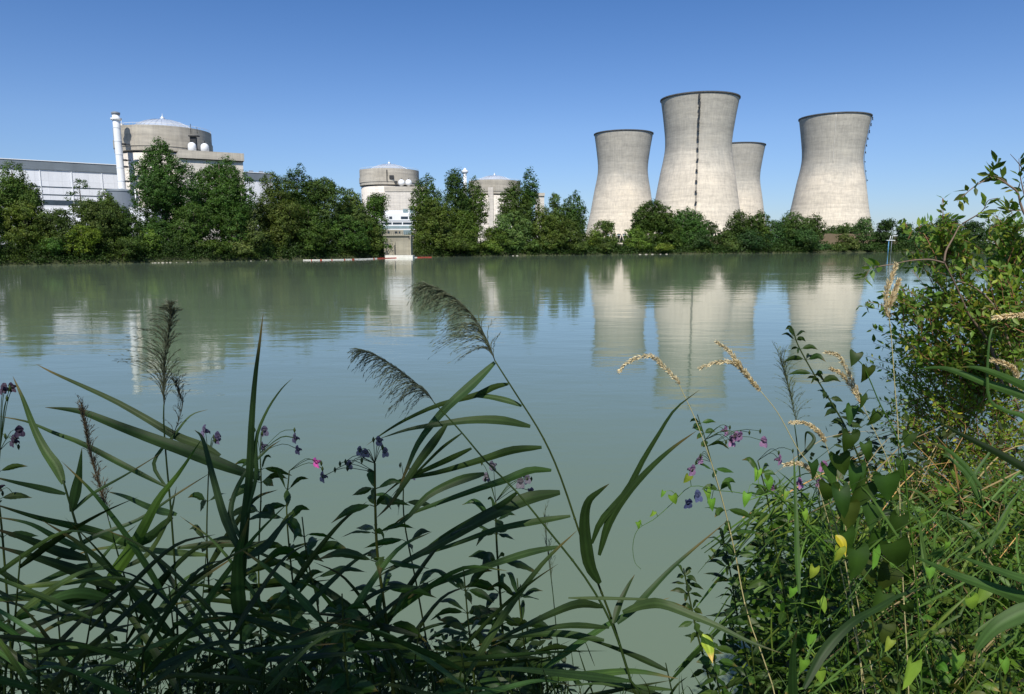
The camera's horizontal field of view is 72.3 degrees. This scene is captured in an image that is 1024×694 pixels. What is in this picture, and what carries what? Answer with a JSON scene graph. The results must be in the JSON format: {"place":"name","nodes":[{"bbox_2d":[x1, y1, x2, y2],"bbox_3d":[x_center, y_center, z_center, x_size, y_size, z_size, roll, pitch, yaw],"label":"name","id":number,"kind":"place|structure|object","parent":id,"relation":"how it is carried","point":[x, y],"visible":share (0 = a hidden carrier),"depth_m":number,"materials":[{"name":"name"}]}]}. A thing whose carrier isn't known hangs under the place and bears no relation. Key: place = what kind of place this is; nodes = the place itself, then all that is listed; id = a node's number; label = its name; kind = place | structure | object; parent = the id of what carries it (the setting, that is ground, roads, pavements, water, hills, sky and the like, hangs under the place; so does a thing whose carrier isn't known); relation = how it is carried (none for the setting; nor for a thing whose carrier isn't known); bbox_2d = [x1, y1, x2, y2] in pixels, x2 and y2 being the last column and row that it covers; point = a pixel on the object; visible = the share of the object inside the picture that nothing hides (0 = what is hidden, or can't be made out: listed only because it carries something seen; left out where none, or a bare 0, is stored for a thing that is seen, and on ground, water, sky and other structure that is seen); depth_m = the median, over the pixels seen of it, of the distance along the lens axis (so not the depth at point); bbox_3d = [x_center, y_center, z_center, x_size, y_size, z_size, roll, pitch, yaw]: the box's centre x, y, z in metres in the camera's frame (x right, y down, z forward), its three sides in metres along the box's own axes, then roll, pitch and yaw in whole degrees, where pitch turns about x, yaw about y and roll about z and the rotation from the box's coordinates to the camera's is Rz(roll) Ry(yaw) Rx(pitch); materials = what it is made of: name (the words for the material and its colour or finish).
{"place":"outdoors","nodes":[
{"label":"outdoors","id":0,"kind":"place"},
{"bbox_2d":[0,244,992,265],"bbox_3d":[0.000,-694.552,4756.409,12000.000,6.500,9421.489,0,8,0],"label":"bank ground","id":1,"kind":"structure","parent":0,"point":[114,261],"depth_m":222.81,"materials":[{"name":"plant"}]},
{"bbox_2d":[0,161,47,246],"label":"broadleaf tree","id":2,"kind":"object","parent":1,"relation":"on","point":[12,189],"visible":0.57,"depth_m":175.84,"materials":[{"name":"green plant"}]},
{"bbox_2d":[0,199,61,249],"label":"willow tree","id":3,"kind":"object","parent":1,"relation":"on","point":[21,212],"visible":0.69,"depth_m":172.25,"materials":[{"name":"green plant"}]},
{"bbox_2d":[30,208,81,252],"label":"broadleaf tree","id":4,"kind":"object","parent":1,"relation":"on","point":[57,222],"visible":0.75,"depth_m":175.88,"materials":[{"name":"green plant"}]},
{"bbox_2d":[67,199,127,250],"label":"broadleaf tree","id":5,"kind":"object","parent":1,"relation":"on","point":[102,217],"visible":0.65,"depth_m":183.19,"materials":[{"name":"green plant"}]},
{"bbox_2d":[0,158,273,236],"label":"turbine hall","id":6,"kind":"structure","parent":1,"relation":"on","point":[53,180],"depth_m":372.02,"materials":[{"name":"metal"}]},
{"bbox_2d":[113,115,212,217],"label":"reactor building","id":7,"kind":"structure","parent":1,"relation":"on","point":[139,136],"depth_m":336.14,"materials":[{"name":"concrete"}]},
{"bbox_2d":[126,136,202,246],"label":"poplar tree","id":8,"kind":"object","parent":1,"relation":"on","point":[162,191],"visible":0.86,"depth_m":201.53,"materials":[{"name":"green plant"}]},
{"bbox_2d":[166,201,220,248],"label":"broadleaf tree","id":9,"kind":"object","parent":1,"relation":"on","point":[193,216],"visible":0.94,"depth_m":202.03,"materials":[{"name":"green plant"}]},
{"bbox_2d":[175,150,243,241],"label":"fuel building","id":10,"kind":"structure","parent":1,"relation":"on","point":[197,159],"depth_m":322.62,"materials":[{"name":"concrete"}]},
{"bbox_2d":[187,156,257,244],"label":"poplar tree","id":11,"kind":"object","parent":1,"relation":"on","point":[220,200],"visible":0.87,"depth_m":213.15,"materials":[{"name":"green plant"}]},
{"bbox_2d":[252,170,295,245],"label":"broadleaf tree","id":12,"kind":"object","parent":1,"relation":"on","point":[262,206],"visible":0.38,"depth_m":227.61,"materials":[{"name":"green plant"}]},
{"bbox_2d":[259,190,305,247],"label":"willow tree","id":13,"kind":"object","parent":1,"relation":"on","point":[279,234],"visible":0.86,"depth_m":226.01,"materials":[{"name":"green plant"}]},
{"bbox_2d":[280,162,322,233],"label":"poplar tree","id":14,"kind":"object","parent":1,"relation":"on","point":[297,194],"visible":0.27,"depth_m":239.37,"materials":[{"name":"green plant"}]},
{"bbox_2d":[290,204,332,249],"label":"willow tree","id":15,"kind":"object","parent":1,"relation":"on","point":[310,237],"visible":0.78,"depth_m":233.37,"materials":[{"name":"green plant"}]},
{"bbox_2d":[304,176,353,246],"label":"broadleaf tree","id":16,"kind":"object","parent":1,"relation":"on","point":[327,192],"visible":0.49,"depth_m":243.46,"materials":[{"name":"green plant"}]},
{"bbox_2d":[321,213,372,250],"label":"broadleaf tree","id":17,"kind":"object","parent":1,"relation":"on","point":[342,237],"visible":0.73,"depth_m":245.41,"materials":[{"name":"green plant"}]},
{"bbox_2d":[359,162,419,215],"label":"reactor building","id":18,"kind":"structure","parent":1,"relation":"on","point":[376,179],"depth_m":516.62,"materials":[{"name":"concrete"}]},
{"bbox_2d":[408,173,444,237],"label":"poplar tree","id":19,"kind":"object","parent":1,"relation":"on","point":[423,192],"visible":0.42,"depth_m":288.01,"materials":[{"name":"green plant"}]},
{"bbox_2d":[408,197,464,249],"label":"willow tree","id":20,"kind":"object","parent":1,"relation":"on","point":[439,216],"visible":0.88,"depth_m":281.52,"materials":[{"name":"green plant"}]},
{"bbox_2d":[441,168,471,237],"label":"poplar tree","id":21,"kind":"object","parent":1,"relation":"on","point":[454,179],"visible":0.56,"depth_m":297.07,"materials":[{"name":"green plant"}]},
{"bbox_2d":[447,210,484,250],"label":"willow tree","id":22,"kind":"object","parent":1,"relation":"on","point":[462,223],"visible":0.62,"depth_m":289.43,"materials":[{"name":"green plant"}]},
{"bbox_2d":[469,172,520,243],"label":"reactor building","id":23,"kind":"structure","parent":1,"relation":"on","point":[494,186],"depth_m":589.00,"materials":[{"name":"concrete"}]},
{"bbox_2d":[0,231,1012,264],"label":"bank scrub","id":24,"kind":"object","parent":1,"relation":"on","point":[173,248],"visible":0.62,"depth_m":232.54,"materials":[{"name":"green plant"}]},
{"bbox_2d":[493,210,534,249],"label":"willow tree","id":25,"kind":"object","parent":1,"relation":"on","point":[513,232],"visible":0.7,"depth_m":310.00,"materials":[{"name":"green plant"}]},
{"bbox_2d":[495,180,534,240],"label":"poplar tree","id":26,"kind":"object","parent":1,"relation":"on","point":[516,203],"visible":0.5,"depth_m":315.55,"materials":[{"name":"green plant"}]},
{"bbox_2d":[526,203,564,249],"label":"willow tree","id":27,"kind":"object","parent":1,"relation":"on","point":[545,220],"visible":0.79,"depth_m":318.24,"materials":[{"name":"green plant"}]},
{"bbox_2d":[583,129,653,243],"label":"cooling tower","id":28,"kind":"structure","parent":1,"relation":"on","point":[622,190],"depth_m":790.13,"materials":[{"name":"concrete"}]},
{"bbox_2d":[630,198,675,243],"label":"poplar tree","id":29,"kind":"object","parent":1,"relation":"on","point":[653,220],"visible":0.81,"depth_m":357.49,"materials":[{"name":"green plant"}]},
{"bbox_2d":[671,206,708,243],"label":"poplar tree","id":30,"kind":"object","parent":1,"relation":"on","point":[686,222],"visible":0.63,"depth_m":369.25,"materials":[{"name":"green plant"}]},
{"bbox_2d":[648,91,740,235],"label":"cooling tower","id":31,"kind":"structure","parent":1,"relation":"on","point":[697,173],"depth_m":595.36,"materials":[{"name":"concrete"}]},
{"bbox_2d":[717,142,765,232],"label":"cooling tower","id":32,"kind":"structure","parent":1,"relation":"on","point":[747,158],"depth_m":883.37,"materials":[{"name":"concrete"}]},
{"bbox_2d":[788,111,872,232],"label":"cooling tower","id":33,"kind":"structure","parent":1,"relation":"on","point":[831,187],"depth_m":687.01,"materials":[{"name":"concrete"}]},
{"bbox_2d":[0,252,1023,693],"bbox_3d":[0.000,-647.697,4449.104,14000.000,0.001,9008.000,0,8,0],"label":"river water","id":34,"kind":"structure","parent":0,"point":[574,334],"depth_m":22.81,"materials":[{"name":"liquid"}]},
{"bbox_2d":[0,0,1023,243],"label":"sky","id":35,"kind":"structure","parent":0,"point":[335,88],"materials":[{"name":"blue"}]},
{"bbox_2d":[915,544,1023,693],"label":"bank ground","id":36,"kind":"structure","parent":0,"point":[984,651],"depth_m":7.64,"materials":[{"name":"soil"}]},
{"bbox_2d":[0,382,60,693],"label":"balsam","id":37,"kind":"object","parent":36,"relation":"on","point":[18,429],"visible":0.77,"depth_m":2.31,"materials":[{"name":"green plant"}]},
{"bbox_2d":[0,530,122,641],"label":"reed","id":38,"kind":"object","parent":36,"relation":"on","point":[21,596],"visible":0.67,"depth_m":1.97,"materials":[{"name":"green plant"}]},
{"bbox_2d":[0,583,135,693],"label":"reed","id":39,"kind":"object","parent":36,"relation":"on","point":[14,658],"visible":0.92,"depth_m":1.61,"materials":[{"name":"green plant"}]},
{"bbox_2d":[0,526,153,693],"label":"reed","id":40,"kind":"object","parent":36,"relation":"on","point":[10,577],"visible":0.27,"depth_m":2.17,"materials":[{"name":"green plant"}]},
{"bbox_2d":[0,497,169,693],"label":"reed","id":41,"kind":"object","parent":36,"relation":"on","point":[53,586],"visible":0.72,"depth_m":1.83,"materials":[{"name":"green plant"}]},
{"bbox_2d":[0,377,207,693],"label":"reed","id":42,"kind":"object","parent":36,"relation":"on","point":[122,561],"visible":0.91,"depth_m":2.00,"materials":[{"name":"green plant"}]},
{"bbox_2d":[0,534,215,693],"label":"reed","id":43,"kind":"object","parent":36,"relation":"on","point":[42,637],"visible":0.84,"depth_m":1.75,"materials":[{"name":"green plant"}]},
{"bbox_2d":[0,542,248,686],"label":"reed","id":44,"kind":"object","parent":36,"relation":"on","point":[164,576],"visible":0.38,"depth_m":2.38,"materials":[{"name":"green plant"}]},
{"bbox_2d":[21,395,232,693],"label":"reed","id":45,"kind":"object","parent":36,"relation":"on","point":[162,608],"visible":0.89,"depth_m":2.19,"materials":[{"name":"green plant"}]},
{"bbox_2d":[0,632,261,693],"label":"ground cover","id":46,"kind":"object","parent":36,"relation":"on","point":[95,687],"visible":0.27,"depth_m":2.60,"materials":[{"name":"green plant"}]},
{"bbox_2d":[21,560,258,693],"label":"reed","id":47,"kind":"object","parent":36,"relation":"on","point":[177,661],"visible":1,"depth_m":1.62,"materials":[{"name":"green plant"}]},
{"bbox_2d":[0,299,290,680],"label":"reed","id":48,"kind":"object","parent":36,"relation":"on","point":[185,446],"visible":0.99,"depth_m":2.36,"materials":[{"name":"green plant"}]},
{"bbox_2d":[42,464,315,693],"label":"reed","id":49,"kind":"object","parent":36,"relation":"on","point":[145,607],"visible":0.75,"depth_m":2.00,"materials":[{"name":"green plant"}]},
{"bbox_2d":[71,490,326,692],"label":"reed","id":50,"kind":"object","parent":36,"relation":"on","point":[214,557],"visible":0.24,"depth_m":2.67,"materials":[{"name":"green plant"}]},
{"bbox_2d":[179,424,248,693],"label":"balsam","id":51,"kind":"object","parent":36,"relation":"on","point":[215,440],"visible":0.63,"depth_m":2.53,"materials":[{"name":"green plant"}]},
{"bbox_2d":[101,529,368,693],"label":"reed","id":52,"kind":"object","parent":36,"relation":"on","point":[278,649],"visible":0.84,"depth_m":1.85,"materials":[{"name":"green plant"}]},
{"bbox_2d":[195,317,294,693],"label":"reed","id":53,"kind":"object","parent":36,"relation":"on","point":[238,583],"visible":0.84,"depth_m":2.11,"materials":[{"name":"green plant"}]},
{"bbox_2d":[134,581,389,693],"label":"reed","id":54,"kind":"object","parent":36,"relation":"on","point":[290,660],"visible":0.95,"depth_m":1.74,"materials":[{"name":"green plant"}]},
{"bbox_2d":[223,425,301,693],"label":"balsam","id":55,"kind":"object","parent":36,"relation":"on","point":[248,629],"visible":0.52,"depth_m":2.50,"materials":[{"name":"green plant"}]},
{"bbox_2d":[246,457,336,693],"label":"balsam","id":56,"kind":"object","parent":36,"relation":"on","point":[297,509],"visible":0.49,"depth_m":2.42,"materials":[{"name":"green plant"}]},
{"bbox_2d":[0,638,594,693],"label":"undergrowth","id":57,"kind":"object","parent":36,"relation":"on","point":[202,688],"visible":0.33,"depth_m":2.35,"materials":[{"name":"green plant"}]},
{"bbox_2d":[176,503,423,693],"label":"reed","id":58,"kind":"object","parent":36,"relation":"on","point":[313,599],"visible":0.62,"depth_m":2.25,"materials":[{"name":"green plant"}]},
{"bbox_2d":[173,532,437,693],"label":"reed","id":59,"kind":"object","parent":36,"relation":"on","point":[304,602],"visible":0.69,"depth_m":2.08,"materials":[{"name":"green plant"}]},
{"bbox_2d":[255,517,366,693],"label":"balsam","id":60,"kind":"object","parent":36,"relation":"on","point":[295,606],"visible":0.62,"depth_m":2.33,"materials":[{"name":"green plant"}]},
{"bbox_2d":[309,593,377,693],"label":"balsam","id":61,"kind":"object","parent":36,"relation":"on","point":[338,683],"visible":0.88,"depth_m":2.04,"materials":[{"name":"green plant"}]},
{"bbox_2d":[224,524,505,693],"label":"reed","id":62,"kind":"object","parent":36,"relation":"on","point":[328,592],"visible":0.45,"depth_m":2.46,"materials":[{"name":"green plant"}]},
{"bbox_2d":[317,435,440,693],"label":"balsam","id":63,"kind":"object","parent":36,"relation":"on","point":[373,553],"visible":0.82,"depth_m":2.21,"materials":[{"name":"green plant"}]},
{"bbox_2d":[229,614,582,693],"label":"ground cover","id":64,"kind":"object","parent":36,"relation":"on","point":[408,662],"visible":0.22,"depth_m":2.73,"materials":[{"name":"green plant"}]},
{"bbox_2d":[365,463,476,692],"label":"balsam","id":65,"kind":"object","parent":36,"relation":"on","point":[424,578],"visible":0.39,"depth_m":2.66,"materials":[{"name":"green plant"}]},
{"bbox_2d":[300,563,568,693],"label":"reed","id":66,"kind":"object","parent":36,"relation":"on","point":[396,649],"visible":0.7,"depth_m":2.15,"materials":[{"name":"green plant"}]},
{"bbox_2d":[317,532,585,693],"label":"reed","id":67,"kind":"object","parent":36,"relation":"on","point":[426,655],"visible":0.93,"depth_m":1.93,"materials":[{"name":"green plant"}]},
{"bbox_2d":[420,569,522,693],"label":"balsam","id":68,"kind":"object","parent":36,"relation":"on","point":[484,678],"visible":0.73,"depth_m":2.36,"materials":[{"name":"green plant"}]},
{"bbox_2d":[462,461,564,693],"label":"balsam","id":69,"kind":"object","parent":36,"relation":"on","point":[485,556],"visible":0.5,"depth_m":2.64,"materials":[{"name":"green plant"}]},
{"bbox_2d":[472,572,582,693],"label":"balsam","id":70,"kind":"object","parent":36,"relation":"on","point":[517,675],"visible":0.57,"depth_m":2.58,"materials":[{"name":"green plant"}]},
{"bbox_2d":[367,281,697,693],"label":"reed","id":71,"kind":"object","parent":36,"relation":"on","point":[608,516],"visible":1,"depth_m":2.30,"materials":[{"name":"green plant"}]},
{"bbox_2d":[434,598,677,693],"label":"reed","id":72,"kind":"object","parent":36,"relation":"on","point":[575,645],"visible":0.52,"depth_m":2.45,"materials":[{"name":"green plant"}]},
{"bbox_2d":[347,348,779,693],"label":"reed","id":73,"kind":"object","parent":36,"relation":"on","point":[643,601],"visible":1,"depth_m":2.23,"materials":[{"name":"green plant"}]},
{"bbox_2d":[559,614,757,693],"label":"reed","id":74,"kind":"object","parent":36,"relation":"on","point":[654,664],"visible":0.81,"depth_m":2.58,"materials":[{"name":"green plant"}]},
{"bbox_2d":[671,564,726,690],"bbox_3d":[0.721,1.679,2.668,0.280,1.773,0.124,-1,8,-9],"label":"nettle","id":75,"kind":"object","parent":36,"relation":"on","point":[698,633],"visible":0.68,"depth_m":2.56,"materials":[{"name":"green plant"}]},
{"bbox_2d":[697,634,737,693],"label":"nettle","id":76,"kind":"object","parent":36,"relation":"on","point":[708,645],"visible":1,"depth_m":2.38,"materials":[{"name":"green plant"}]},
{"bbox_2d":[687,414,772,693],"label":"balsam","id":77,"kind":"object","parent":36,"relation":"on","point":[737,436],"visible":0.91,"depth_m":2.71,"materials":[{"name":"green plant"}]},
{"bbox_2d":[704,528,784,693],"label":"nettle","id":78,"kind":"object","parent":36,"relation":"on","point":[726,559],"visible":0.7,"depth_m":2.90,"materials":[{"name":"green plant"}]},
{"bbox_2d":[744,535,807,693],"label":"nettle","id":79,"kind":"object","parent":36,"relation":"on","point":[771,558],"visible":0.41,"depth_m":3.09,"materials":[{"name":"green plant"}]},
{"bbox_2d":[718,560,839,693],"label":"ground cover","id":80,"kind":"object","parent":36,"relation":"on","point":[723,641],"visible":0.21,"depth_m":3.07,"materials":[{"name":"green plant"}]},
{"bbox_2d":[698,339,863,693],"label":"grass","id":81,"kind":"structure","parent":36,"relation":"on","point":[735,362],"depth_m":2.44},
{"bbox_2d":[743,447,830,693],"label":"balsam","id":82,"kind":"object","parent":36,"relation":"on","point":[787,573],"visible":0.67,"depth_m":2.85,"materials":[{"name":"green plant"}]},
{"bbox_2d":[775,522,847,693],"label":"bindweed","id":83,"kind":"object","parent":36,"relation":"on","point":[839,552],"visible":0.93,"depth_m":2.16,"materials":[{"name":"green plant"}]},
{"bbox_2d":[796,460,859,693],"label":"balsam","id":84,"kind":"object","parent":36,"relation":"on","point":[820,594],"visible":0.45,"depth_m":2.98,"materials":[{"name":"green plant"}]},
{"bbox_2d":[782,325,900,693],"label":"nettle","id":85,"kind":"object","parent":36,"relation":"on","point":[833,410],"visible":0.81,"depth_m":2.35,"materials":[{"name":"green plant"}]},
{"bbox_2d":[806,524,883,693],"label":"nettle","id":86,"kind":"object","parent":36,"relation":"on","point":[826,634],"visible":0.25,"depth_m":3.09,"materials":[{"name":"green plant"}]},
{"bbox_2d":[674,460,1023,693],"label":"undergrowth","id":87,"kind":"object","parent":36,"relation":"on","point":[933,557],"visible":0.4,"depth_m":2.74,"materials":[{"name":"green plant"}]},
{"bbox_2d":[788,456,934,693],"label":"reed","id":88,"kind":"object","parent":36,"relation":"on","point":[831,642],"visible":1,"depth_m":1.89,"materials":[{"name":"green plant"}]},
{"bbox_2d":[808,349,922,693],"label":"bindweed","id":89,"kind":"object","parent":36,"relation":"on","point":[900,551],"visible":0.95,"depth_m":2.29,"materials":[{"name":"green plant"}]},
{"bbox_2d":[708,470,1023,693],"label":"ground cover","id":90,"kind":"object","parent":36,"relation":"on","point":[1013,660],"visible":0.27,"depth_m":3.05,"materials":[{"name":"green plant"}]},
{"bbox_2d":[738,422,1023,693],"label":"dry grass","id":91,"kind":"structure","parent":36,"relation":"on","point":[910,594],"depth_m":2.99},
{"bbox_2d":[860,615,906,693],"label":"weed","id":92,"kind":"object","parent":36,"relation":"on","point":[866,626],"visible":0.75,"depth_m":2.55,"materials":[{"name":"green plant"}]},
{"bbox_2d":[882,262,908,693],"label":"grass","id":93,"kind":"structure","parent":36,"relation":"on","point":[891,298],"depth_m":2.30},
{"bbox_2d":[801,410,1023,693],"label":"ground cover","id":94,"kind":"object","parent":36,"relation":"on","point":[945,435],"visible":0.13,"depth_m":3.86,"materials":[{"name":"green plant"}]},
{"bbox_2d":[831,458,1023,649],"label":"shrub","id":95,"kind":"object","parent":36,"relation":"on","point":[935,492],"visible":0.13,"depth_m":3.55,"materials":[{"name":"green plant"}]},
{"bbox_2d":[912,573,955,693],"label":"weed","id":96,"kind":"object","parent":36,"relation":"on","point":[945,676],"visible":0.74,"depth_m":2.77,"materials":[{"name":"green plant"}]},
{"bbox_2d":[852,192,1023,409],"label":"shrub","id":97,"kind":"object","parent":36,"relation":"on","point":[972,321],"visible":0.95,"depth_m":3.67,"materials":[{"name":"green plant"}]},
{"bbox_2d":[953,150,1023,220],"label":"shrub","id":98,"kind":"object","parent":97,"relation":"attached to","point":[993,176],"visible":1,"depth_m":2.73,"materials":[{"name":"green plant"}]},
{"bbox_2d":[855,342,1023,526],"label":"shrub","id":99,"kind":"object","parent":36,"relation":"on","point":[964,404],"visible":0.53,"depth_m":4.02,"materials":[{"name":"green plant"}]},
{"bbox_2d":[872,541,1009,693],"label":"bindweed","id":100,"kind":"object","parent":36,"relation":"on","point":[913,670],"visible":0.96,"depth_m":2.03,"materials":[{"name":"green plant"}]},
{"bbox_2d":[935,513,985,693],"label":"weed","id":101,"kind":"object","parent":36,"relation":"on","point":[946,631],"visible":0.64,"depth_m":2.72,"materials":[{"name":"green plant"}]},
{"bbox_2d":[912,554,1023,656],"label":"reed","id":102,"kind":"object","parent":36,"relation":"on","point":[1010,617],"visible":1,"depth_m":1.67,"materials":[{"name":"green plant"}]},
{"bbox_2d":[915,326,1023,471],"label":"reed","id":103,"kind":"object","parent":36,"relation":"on","point":[1016,393],"visible":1,"depth_m":2.11,"materials":[{"name":"green plant"}]},
{"bbox_2d":[917,439,1023,693],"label":"reed","id":104,"kind":"object","parent":36,"relation":"on","point":[965,469],"visible":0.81,"depth_m":2.65,"materials":[{"name":"green plant"}]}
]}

